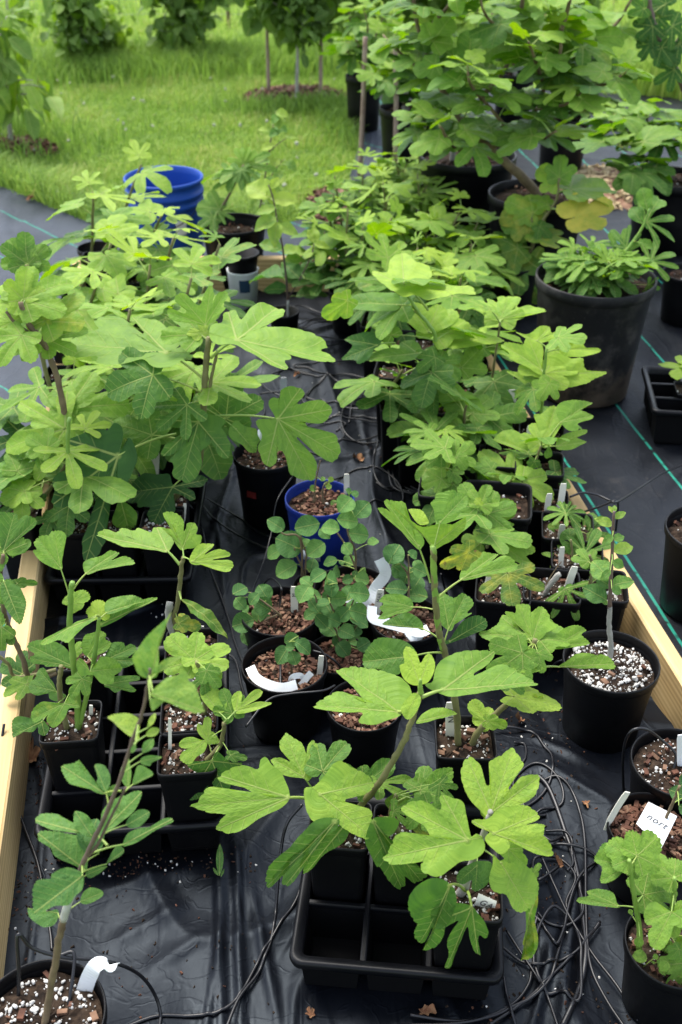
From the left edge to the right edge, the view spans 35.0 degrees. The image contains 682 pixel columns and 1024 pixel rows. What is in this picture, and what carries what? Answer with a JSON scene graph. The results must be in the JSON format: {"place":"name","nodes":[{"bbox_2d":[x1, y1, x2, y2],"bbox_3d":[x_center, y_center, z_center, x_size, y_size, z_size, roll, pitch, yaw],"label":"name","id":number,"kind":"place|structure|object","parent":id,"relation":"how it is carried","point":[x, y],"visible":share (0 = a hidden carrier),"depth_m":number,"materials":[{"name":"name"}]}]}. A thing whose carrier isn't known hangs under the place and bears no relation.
{"place":"outdoors","nodes":[
{"label":"outdoors","id":0,"kind":"place"},
{"bbox_2d":[0,115,381,685],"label":"path fabric","id":1,"kind":"object","parent":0,"point":[19,213],"visible":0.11,"depth_m":5.00,"materials":[{"name":"grey fabric"}]},
{"bbox_2d":[0,260,85,978],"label":"timber board","id":2,"kind":"object","parent":1,"relation":"on","point":[14,759],"visible":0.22,"depth_m":2.12,"materials":[{"name":"brown wood"}]},
{"bbox_2d":[0,355,112,493],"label":"potted fig","id":3,"kind":"object","parent":1,"relation":"on","point":[12,419],"visible":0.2,"depth_m":2.79,"materials":[{"name":"green plant"}]},
{"bbox_2d":[0,410,136,583],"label":"potted fig","id":4,"kind":"object","parent":1,"relation":"on","point":[107,489],"visible":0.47,"depth_m":2.46,"materials":[{"name":"green plant"}]},
{"bbox_2d":[123,165,203,255],"bbox_3d":[-0.729,-1.224,4.533,0.327,0.367,0.332,0,33,0],"label":"bucket","id":5,"kind":"object","parent":1,"relation":"on","point":[185,195],"visible":0.45,"depth_m":4.42,"materials":[{"name":"blue plastic"}]},
{"bbox_2d":[196,147,277,288],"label":"potted fig","id":6,"kind":"object","parent":1,"relation":"on","point":[218,219],"visible":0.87,"depth_m":4.25,"materials":[{"name":"green plant"}]},
{"bbox_2d":[250,108,296,215],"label":"sapling","id":7,"kind":"object","parent":1,"relation":"on","point":[277,121],"visible":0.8,"depth_m":4.72,"materials":[{"name":"green plant"}]},
{"bbox_2d":[319,0,402,131],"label":"potted fig","id":8,"kind":"object","parent":1,"relation":"on","point":[360,30],"visible":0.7,"depth_m":6.28,"materials":[{"name":"green plant"}]},
{"bbox_2d":[321,147,403,231],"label":"potted fig","id":9,"kind":"object","parent":1,"relation":"on","point":[362,169],"visible":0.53,"depth_m":4.56,"materials":[{"name":"green plant"}]},
{"bbox_2d":[350,167,432,236],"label":"potted fig","id":10,"kind":"object","parent":1,"relation":"on","point":[405,195],"visible":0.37,"depth_m":4.31,"materials":[{"name":"green plant"}]},
{"bbox_2d":[0,0,681,223],"bbox_3d":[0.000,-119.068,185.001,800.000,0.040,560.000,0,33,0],"label":"lawn","id":11,"kind":"structure","parent":0,"point":[393,21],"depth_m":6.84,"materials":[{"name":"plant"}]},
{"bbox_2d":[0,0,63,140],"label":"young tree","id":12,"kind":"object","parent":11,"relation":"on","point":[14,93],"visible":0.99,"depth_m":5.81,"materials":[{"name":"green plant"}]},
{"bbox_2d":[39,0,115,63],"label":"shrub","id":13,"kind":"object","parent":11,"relation":"on","point":[74,24],"visible":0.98,"depth_m":7.65,"materials":[{"name":"green plant"}]},
{"bbox_2d":[138,0,235,54],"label":"shrub","id":14,"kind":"object","parent":11,"relation":"on","point":[189,21],"visible":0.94,"depth_m":7.99,"materials":[{"name":"green plant"}]},
{"bbox_2d":[225,0,285,89],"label":"young tree","id":15,"kind":"object","parent":11,"relation":"on","point":[254,25],"visible":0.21,"depth_m":6.98,"materials":[{"name":"green plant"}]},
{"bbox_2d":[242,82,346,102],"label":"mulch","id":16,"kind":"object","parent":11,"relation":"on","point":[291,87],"visible":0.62,"depth_m":7.22,"materials":[{"name":"wood"}]},
{"bbox_2d":[243,0,341,98],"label":"young tree","id":17,"kind":"object","parent":16,"relation":"on","point":[299,19],"visible":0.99,"depth_m":6.73,"materials":[{"name":"green plant"}]},
{"bbox_2d":[3,290,681,1023],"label":"bed fabric","id":18,"kind":"object","parent":11,"relation":"on","point":[203,916],"visible":0.21,"depth_m":1.98,"materials":[{"name":"black fabric"}]},
{"bbox_2d":[0,231,52,391],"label":"potted fig","id":19,"kind":"object","parent":18,"relation":"on","point":[22,248],"visible":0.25,"depth_m":2.58,"materials":[{"name":"green plant"}]},
{"bbox_2d":[0,417,94,576],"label":"potted fig","id":20,"kind":"object","parent":18,"relation":"on","point":[20,495],"visible":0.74,"depth_m":2.49,"materials":[{"name":"green plant"}]},
{"bbox_2d":[0,266,129,510],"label":"potted fig","id":21,"kind":"object","parent":18,"relation":"on","point":[27,298],"visible":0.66,"depth_m":2.43,"materials":[{"name":"green plant"}]},
{"bbox_2d":[43,265,137,385],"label":"potted fig","id":22,"kind":"object","parent":18,"relation":"on","point":[78,276],"visible":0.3,"depth_m":3.08,"materials":[{"name":"green plant"}]},
{"bbox_2d":[40,214,143,364],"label":"potted fig","id":23,"kind":"object","parent":18,"relation":"on","point":[113,262],"visible":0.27,"depth_m":3.33,"materials":[{"name":"green plant"}]},
{"bbox_2d":[41,170,149,298],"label":"potted fig","id":24,"kind":"object","parent":18,"relation":"on","point":[105,196],"visible":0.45,"depth_m":3.59,"materials":[{"name":"green plant"}]},
{"bbox_2d":[0,614,204,1023],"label":"potted apple","id":25,"kind":"object","parent":18,"relation":"on","point":[42,998],"visible":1,"depth_m":1.40,"materials":[{"name":"plant"}]},
{"bbox_2d":[47,287,172,393],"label":"potted fig","id":26,"kind":"object","parent":18,"relation":"on","point":[100,310],"visible":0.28,"depth_m":2.92,"materials":[{"name":"green plant"}]},
{"bbox_2d":[57,139,172,287],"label":"potted fig","id":27,"kind":"object","parent":18,"relation":"on","point":[160,181],"visible":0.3,"depth_m":3.91,"materials":[{"name":"green plant"}]},
{"bbox_2d":[62,360,176,509],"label":"potted fig","id":28,"kind":"object","parent":18,"relation":"on","point":[142,465],"visible":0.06,"depth_m":2.67,"materials":[{"name":"green plant"}]},
{"bbox_2d":[44,476,206,602],"bbox_3d":[-0.538,0.070,2.799,0.354,0.094,0.476,-1,33,-1],"label":"nursery tray","id":29,"kind":"object","parent":18,"relation":"on","point":[162,589],"visible":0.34,"depth_m":2.62,"materials":[{"name":"plastic"}]},
{"bbox_2d":[98,510,140,576],"bbox_3d":[-0.535,0.109,2.623,0.101,0.207,0.101,0,33,0],"label":"plant pot","id":30,"kind":"object","parent":29,"relation":"in","point":[135,568],"visible":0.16,"depth_m":2.59,"materials":[{"name":"black plastic"}]},
{"bbox_2d":[139,510,184,575],"bbox_3d":[-0.426,0.108,2.625,0.101,0.207,0.101,0,33,0],"label":"plant pot","id":31,"kind":"object","parent":29,"relation":"in","point":[159,563],"visible":0.39,"depth_m":2.58,"materials":[{"name":"black plastic"}]},
{"bbox_2d":[51,285,340,560],"bbox_3d":[-0.330,-0.145,2.540,0.658,0.722,0.387,0,33,0],"label":"potted fig","id":32,"kind":"object","parent":29,"relation":"in","point":[218,398],"visible":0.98,"depth_m":2.50,"materials":[{"name":"green plant"}]},
{"bbox_2d":[34,642,228,859],"bbox_3d":[-0.400,0.472,2.185,0.352,0.094,0.516,-3,33,-4],"label":"nursery tray","id":33,"kind":"object","parent":18,"relation":"on","point":[89,803],"visible":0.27,"depth_m":2.06,"materials":[{"name":"plastic"}]},
{"bbox_2d":[0,511,113,714],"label":"potted mulberry","id":34,"kind":"object","parent":33,"relation":"in","point":[13,531],"visible":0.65,"depth_m":2.09,"materials":[{"name":"plant"}]},
{"bbox_2d":[12,530,156,790],"bbox_3d":[-0.455,0.320,1.942,0.258,0.599,0.155,0,33,0],"label":"potted mulberry","id":35,"kind":"object","parent":33,"relation":"in","point":[70,730],"visible":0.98,"depth_m":1.91,"materials":[{"name":"plant"}]},
{"bbox_2d":[157,687,270,848],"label":"potted fig","id":36,"kind":"object","parent":33,"relation":"in","point":[190,770],"visible":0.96,"depth_m":1.92,"materials":[{"name":"black plastic"}]},
{"bbox_2d":[86,228,202,394],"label":"potted fig","id":37,"kind":"object","parent":18,"relation":"on","point":[117,283],"visible":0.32,"depth_m":3.13,"materials":[{"name":"green plant"}]},
{"bbox_2d":[101,198,206,310],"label":"potted fig","id":38,"kind":"object","parent":18,"relation":"on","point":[146,206],"visible":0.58,"depth_m":3.79,"materials":[{"name":"green plant"}]},
{"bbox_2d":[97,511,233,658],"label":"potted fig","id":39,"kind":"object","parent":18,"relation":"on","point":[159,539],"visible":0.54,"depth_m":2.08,"materials":[{"name":"green plant"}]},
{"bbox_2d":[105,246,230,469],"bbox_3d":[-0.452,-0.399,3.015,0.346,0.637,0.284,25,41,33],"label":"potted fig","id":40,"kind":"object","parent":18,"relation":"on","point":[197,262],"visible":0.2,"depth_m":2.90,"materials":[{"name":"green plant"}]},
{"bbox_2d":[125,228,211,332],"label":"potted fig","id":41,"kind":"object","parent":18,"relation":"on","point":[159,268],"visible":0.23,"depth_m":3.42,"materials":[{"name":"green plant"}]},
{"bbox_2d":[159,632,230,742],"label":"potted fig","id":42,"kind":"object","parent":18,"relation":"on","point":[203,663],"visible":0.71,"depth_m":1.98,"materials":[{"name":"green plant"}]},
{"bbox_2d":[126,342,278,501],"bbox_3d":[-0.369,-0.204,2.878,0.430,0.460,0.354,0,33,0],"label":"potted fig","id":43,"kind":"object","parent":18,"relation":"on","point":[215,466],"visible":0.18,"depth_m":2.76,"materials":[{"name":"green plant"}]},
{"bbox_2d":[154,229,256,399],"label":"potted fig","id":44,"kind":"object","parent":18,"relation":"on","point":[225,254],"visible":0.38,"depth_m":3.22,"materials":[{"name":"green plant"}]},
{"bbox_2d":[233,440,295,527],"bbox_3d":[-0.199,-0.074,2.928,0.177,0.199,0.177,0,33,0],"label":"plant pot","id":45,"kind":"object","parent":18,"relation":"on","point":[261,484],"visible":0.56,"depth_m":2.87,"materials":[{"name":"black plastic"}]},
{"bbox_2d":[232,583,316,648],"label":"potted sapling","id":46,"kind":"object","parent":18,"relation":"on","point":[262,614],"visible":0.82,"depth_m":2.34,"materials":[{"name":"green plant"}]},
{"bbox_2d":[241,632,327,743],"bbox_3d":[-0.116,0.348,2.235,0.177,0.251,0.177,0,33,0],"label":"potted sapling","id":47,"kind":"object","parent":18,"relation":"on","point":[297,716],"visible":0.81,"depth_m":2.21,"materials":[{"name":"black plastic"}]},
{"bbox_2d":[246,177,334,328],"bbox_3d":[-0.179,-0.875,3.867,0.319,0.627,0.198,0,33,0],"label":"apple sapling","id":48,"kind":"object","parent":18,"relation":"on","point":[290,270],"visible":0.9,"depth_m":3.85,"materials":[{"name":"plant"}]},
{"bbox_2d":[267,515,327,638],"bbox_3d":[-0.078,0.139,2.482,0.183,0.332,0.126,0,33,0],"label":"potted sapling","id":49,"kind":"object","parent":18,"relation":"on","point":[290,544],"visible":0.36,"depth_m":2.45,"materials":[{"name":"green plant"}]},
{"bbox_2d":[8,363,630,1023],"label":"spilled soil","id":50,"kind":"structure","parent":18,"relation":"on","point":[262,845],"depth_m":1.98,"materials":[{"name":"brown soil"}]},
{"bbox_2d":[285,460,354,570],"bbox_3d":[-0.053,-0.002,2.731,0.175,0.296,0.176,0,33,0],"label":"potted sapling","id":51,"kind":"object","parent":18,"relation":"on","point":[316,498],"visible":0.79,"depth_m":2.72,"materials":[{"name":"blue plastic"}]},
{"bbox_2d":[294,567,369,699],"bbox_3d":[-0.016,0.262,2.286,0.160,0.341,0.141,0,33,0],"label":"potted sapling","id":52,"kind":"object","parent":18,"relation":"on","point":[345,645],"visible":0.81,"depth_m":2.27,"materials":[{"name":"green plant"}]},
{"bbox_2d":[291,164,378,275],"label":"potted fig","id":53,"kind":"object","parent":18,"relation":"on","point":[311,208],"visible":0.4,"depth_m":3.96,"materials":[{"name":"green plant"}]},
{"bbox_2d":[292,196,407,334],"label":"potted fig","id":54,"kind":"object","parent":18,"relation":"on","point":[333,237],"visible":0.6,"depth_m":3.84,"materials":[{"name":"green plant"}]},
{"bbox_2d":[314,488,389,643],"bbox_3d":[0.024,0.129,2.401,0.173,0.437,0.173,0,33,0],"label":"potted sapling","id":55,"kind":"object","parent":18,"relation":"on","point":[351,573],"visible":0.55,"depth_m":2.37,"materials":[{"name":"green plant"}]},
{"bbox_2d":[326,681,401,768],"bbox_3d":[0.047,0.443,2.184,0.153,0.149,0.153,0,33,0],"label":"plant pot","id":56,"kind":"object","parent":18,"relation":"on","point":[370,745],"visible":0.48,"depth_m":2.12,"materials":[{"name":"black plastic"}]},
{"bbox_2d":[320,222,420,333],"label":"potted fig","id":57,"kind":"object","parent":18,"relation":"on","point":[374,228],"visible":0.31,"depth_m":3.71,"materials":[{"name":"green plant"}]},
{"bbox_2d":[333,342,424,469],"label":"potted fig","id":58,"kind":"object","parent":18,"relation":"on","point":[392,402],"visible":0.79,"depth_m":3.00,"materials":[{"name":"green plant"}]},
{"bbox_2d":[335,195,437,275],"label":"potted fig","id":59,"kind":"object","parent":18,"relation":"on","point":[398,221],"visible":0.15,"depth_m":3.92,"materials":[{"name":"green plant"}]},
{"bbox_2d":[289,796,503,999],"bbox_3d":[0.103,0.668,1.885,0.344,0.094,0.361,3,33,5],"label":"nursery tray","id":60,"kind":"object","parent":18,"relation":"on","point":[341,944],"visible":0.4,"depth_m":1.82,"materials":[{"name":"plastic"}]},
{"bbox_2d":[191,646,537,902],"bbox_3d":[0.032,0.471,1.766,0.543,0.540,0.207,0,33,0],"label":"potted fig","id":61,"kind":"object","parent":60,"relation":"in","point":[328,848],"visible":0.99,"depth_m":1.72,"materials":[{"name":"green plant"}]},
{"bbox_2d":[365,766,457,906],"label":"potted fig","id":62,"kind":"object","parent":60,"relation":"in","point":[395,885],"visible":0.7,"depth_m":1.73,"materials":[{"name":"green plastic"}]},
{"bbox_2d":[383,748,552,970],"bbox_3d":[0.202,0.604,1.665,0.253,0.427,0.192,-24,40,-32],"label":"potted fig","id":63,"kind":"object","parent":60,"relation":"in","point":[465,929],"visible":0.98,"depth_m":1.59,"materials":[{"name":"green plant"}]},
{"bbox_2d":[348,232,453,343],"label":"potted fig","id":64,"kind":"object","parent":18,"relation":"on","point":[385,253],"visible":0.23,"depth_m":3.47,"materials":[{"name":"green plant"}]},
{"bbox_2d":[370,544,442,687],"bbox_3d":[0.144,0.233,2.365,0.160,0.303,0.172,0,33,0],"label":"potted sapling","id":65,"kind":"object","parent":18,"relation":"on","point":[394,555],"visible":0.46,"depth_m":2.35,"materials":[{"name":"green plant"}]},
{"bbox_2d":[321,253,503,486],"bbox_3d":[0.197,-0.370,2.968,0.498,0.639,0.274,0,33,0],"label":"potted fig","id":66,"kind":"object","parent":18,"relation":"on","point":[406,277],"visible":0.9,"depth_m":2.89,"materials":[{"name":"green plant"}]},
{"bbox_2d":[401,198,461,264],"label":"potted fig","id":67,"kind":"object","parent":18,"relation":"on","point":[442,227],"visible":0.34,"depth_m":3.95,"materials":[{"name":"green plant"}]},
{"bbox_2d":[381,409,496,481],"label":"potted fig","id":68,"kind":"object","parent":18,"relation":"on","point":[440,428],"visible":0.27,"depth_m":2.78,"materials":[{"name":"green plant"}]},
{"bbox_2d":[410,428,489,569],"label":"potted fig","id":69,"kind":"object","parent":18,"relation":"on","point":[440,455],"visible":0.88,"depth_m":2.65,"materials":[{"name":"green plant"}]},
{"bbox_2d":[386,375,527,451],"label":"potted fig","id":70,"kind":"object","parent":18,"relation":"on","point":[489,410],"visible":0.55,"depth_m":2.91,"materials":[{"name":"green plant"}]},
{"bbox_2d":[420,265,508,349],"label":"potted fig","id":71,"kind":"object","parent":18,"relation":"on","point":[478,276],"visible":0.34,"depth_m":3.44,"materials":[{"name":"green plant"}]},
{"bbox_2d":[422,234,524,308],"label":"potted fig","id":72,"kind":"object","parent":18,"relation":"on","point":[490,257],"visible":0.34,"depth_m":3.79,"materials":[{"name":"green plant"}]},
{"bbox_2d":[435,479,535,594],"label":"potted fig","id":73,"kind":"object","parent":18,"relation":"on","point":[497,515],"visible":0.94,"depth_m":2.47,"materials":[{"name":"green plant"}]},
{"bbox_2d":[362,490,615,803],"bbox_3d":[0.261,0.289,1.893,0.449,0.712,0.156,0,33,0],"label":"potted fig","id":74,"kind":"object","parent":18,"relation":"on","point":[474,737],"visible":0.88,"depth_m":1.85,"materials":[{"name":"green plant"}]},
{"bbox_2d":[456,296,545,429],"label":"potted fig","id":75,"kind":"object","parent":18,"relation":"on","point":[507,313],"visible":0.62,"depth_m":3.04,"materials":[{"name":"green plant"}]},
{"bbox_2d":[410,842,595,1021],"bbox_3d":[0.312,0.731,1.864,0.158,0.018,0.478,21,39,29],"label":"irrigation tube","id":76,"kind":"object","parent":18,"relation":"on","point":[540,989],"visible":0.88,"depth_m":1.80,"materials":[{"name":"black rubber"}]},
{"bbox_2d":[474,562,544,666],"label":"potted fig","id":77,"kind":"object","parent":18,"relation":"on","point":[497,596],"visible":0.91,"depth_m":2.33,"materials":[{"name":"green plant"}]},
{"bbox_2d":[477,437,553,507],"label":"potted fig","id":78,"kind":"object","parent":18,"relation":"on","point":[497,466],"visible":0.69,"depth_m":2.73,"materials":[{"name":"green plant"}]},
{"bbox_2d":[494,400,593,488],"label":"potted fig","id":79,"kind":"object","parent":18,"relation":"on","point":[569,415],"visible":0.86,"depth_m":2.76,"materials":[{"name":"green plant"}]},
{"bbox_2d":[522,561,580,667],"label":"potted fig","id":80,"kind":"object","parent":18,"relation":"on","point":[553,580],"visible":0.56,"depth_m":2.38,"materials":[{"name":"black plastic"}]},
{"bbox_2d":[501,324,605,451],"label":"potted fig","id":81,"kind":"object","parent":18,"relation":"on","point":[555,370],"visible":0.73,"depth_m":2.84,"materials":[{"name":"green plant"}]},
{"bbox_2d":[538,774,587,1023],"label":"supply hose","id":82,"kind":"object","parent":18,"relation":"on","point":[571,1005],"visible":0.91,"depth_m":1.90,"materials":[{"name":"black rubber"}]},
{"bbox_2d":[458,309,681,728],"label":"timber board","id":83,"kind":"object","parent":18,"relation":"on","point":[640,621],"visible":0.14,"depth_m":2.35,"materials":[{"name":"brown wood"}]},
{"bbox_2d":[540,501,609,567],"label":"potted fig","id":84,"kind":"object","parent":18,"relation":"on","point":[587,524],"visible":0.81,"depth_m":2.58,"materials":[{"name":"green plant"}]},
{"bbox_2d":[541,524,615,578],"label":"potted fig","id":85,"kind":"object","parent":18,"relation":"on","point":[574,537],"visible":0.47,"depth_m":2.51,"materials":[{"name":"green plant"}]},
{"bbox_2d":[545,548,628,631],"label":"potted fig","id":86,"kind":"object","parent":18,"relation":"on","point":[588,616],"visible":0.5,"depth_m":2.36,"materials":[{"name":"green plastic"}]},
{"bbox_2d":[562,505,660,753],"bbox_3d":[0.548,0.229,2.144,0.195,0.550,0.195,0,33,0],"label":"potted sapling","id":87,"kind":"object","parent":18,"relation":"on","point":[603,711],"visible":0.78,"depth_m":2.18,"materials":[{"name":"black plastic"}]},
{"bbox_2d":[576,829,681,1023],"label":"potted fig","id":88,"kind":"object","parent":18,"relation":"on","point":[652,973],"visible":1,"depth_m":1.64,"materials":[{"name":"green plant"}]},
{"bbox_2d":[606,774,681,905],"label":"potted sapling","id":89,"kind":"object","parent":18,"relation":"on","point":[629,813],"visible":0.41,"depth_m":1.91,"materials":[{"name":"black plastic"}]},
{"bbox_2d":[629,728,681,807],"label":"plant pot","id":90,"kind":"object","parent":18,"relation":"on","point":[655,773],"visible":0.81,"depth_m":2.01,"materials":[{"name":"black plastic"}]},
{"bbox_2d":[379,88,681,657],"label":"path fabric","id":91,"kind":"object","parent":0,"point":[619,454],"visible":0.09,"depth_m":3.29,"materials":[{"name":"grey fabric"}]},
{"bbox_2d":[353,28,428,175],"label":"potted fig","id":92,"kind":"object","parent":91,"relation":"on","point":[380,75],"visible":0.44,"depth_m":5.49,"materials":[{"name":"green plant"}]},
{"bbox_2d":[382,159,458,237],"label":"potted fig","id":93,"kind":"object","parent":91,"relation":"on","point":[431,195],"visible":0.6,"depth_m":4.40,"materials":[{"name":"green plant"}]},
{"bbox_2d":[391,88,516,246],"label":"potted fig","id":94,"kind":"object","parent":91,"relation":"on","point":[473,185],"visible":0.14,"depth_m":4.45,"materials":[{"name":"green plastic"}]},
{"bbox_2d":[418,188,501,254],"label":"potted fig","id":95,"kind":"object","parent":91,"relation":"on","point":[470,229],"visible":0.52,"depth_m":3.98,"materials":[{"name":"green plant"}]},
{"bbox_2d":[367,0,654,257],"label":"potted fig","id":96,"kind":"object","parent":91,"relation":"on","point":[518,34],"visible":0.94,"depth_m":3.90,"materials":[{"name":"green plant"}]},
{"bbox_2d":[484,155,616,307],"bbox_3d":[0.765,-1.024,4.034,0.515,0.579,0.356,0,33,0],"label":"potted fig","id":97,"kind":"object","parent":91,"relation":"on","point":[522,220],"visible":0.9,"depth_m":3.99,"materials":[{"name":"green plant"}]},
{"bbox_2d":[539,81,628,169],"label":"potted fig","id":98,"kind":"object","parent":91,"relation":"on","point":[548,155],"visible":0.16,"depth_m":5.62,"materials":[{"name":"black plastic"}]},
{"bbox_2d":[575,163,632,210],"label":"mulch","id":99,"kind":"object","parent":91,"relation":"on","point":[620,199],"visible":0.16,"depth_m":5.51,"materials":[{"name":"brown wood"}]},
{"bbox_2d":[535,188,678,407],"bbox_3d":[0.820,-0.687,3.450,0.420,0.658,0.379,17,37,24],"label":"potted plant","id":100,"kind":"object","parent":91,"relation":"on","point":[603,295],"visible":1,"depth_m":3.36,"materials":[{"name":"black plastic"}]},
{"bbox_2d":[572,98,681,255],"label":"potted fig","id":101,"kind":"object","parent":91,"relation":"on","point":[659,177],"visible":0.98,"depth_m":4.41,"materials":[{"name":"green plant"}]},
{"bbox_2d":[627,0,681,92],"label":"fig tree","id":102,"kind":"object","parent":91,"relation":"on","point":[659,45],"visible":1,"depth_m":3.96,"materials":[{"name":"green plant"}]},
{"bbox_2d":[641,366,681,443],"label":"nursery tray","id":103,"kind":"object","parent":91,"relation":"on","point":[663,406],"visible":0.91,"depth_m":3.33,"materials":[{"name":"plastic"}]},
{"bbox_2d":[660,506,681,621],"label":"plant pot","id":104,"kind":"object","parent":91,"relation":"on","point":[671,594],"visible":1,"depth_m":2.56,"materials":[{"name":"black plastic"}]},
{"bbox_2d":[660,263,681,326],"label":"plant pot","id":105,"kind":"object","parent":91,"relation":"on","point":[671,308],"visible":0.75,"depth_m":4.03,"materials":[{"name":"black plastic"}]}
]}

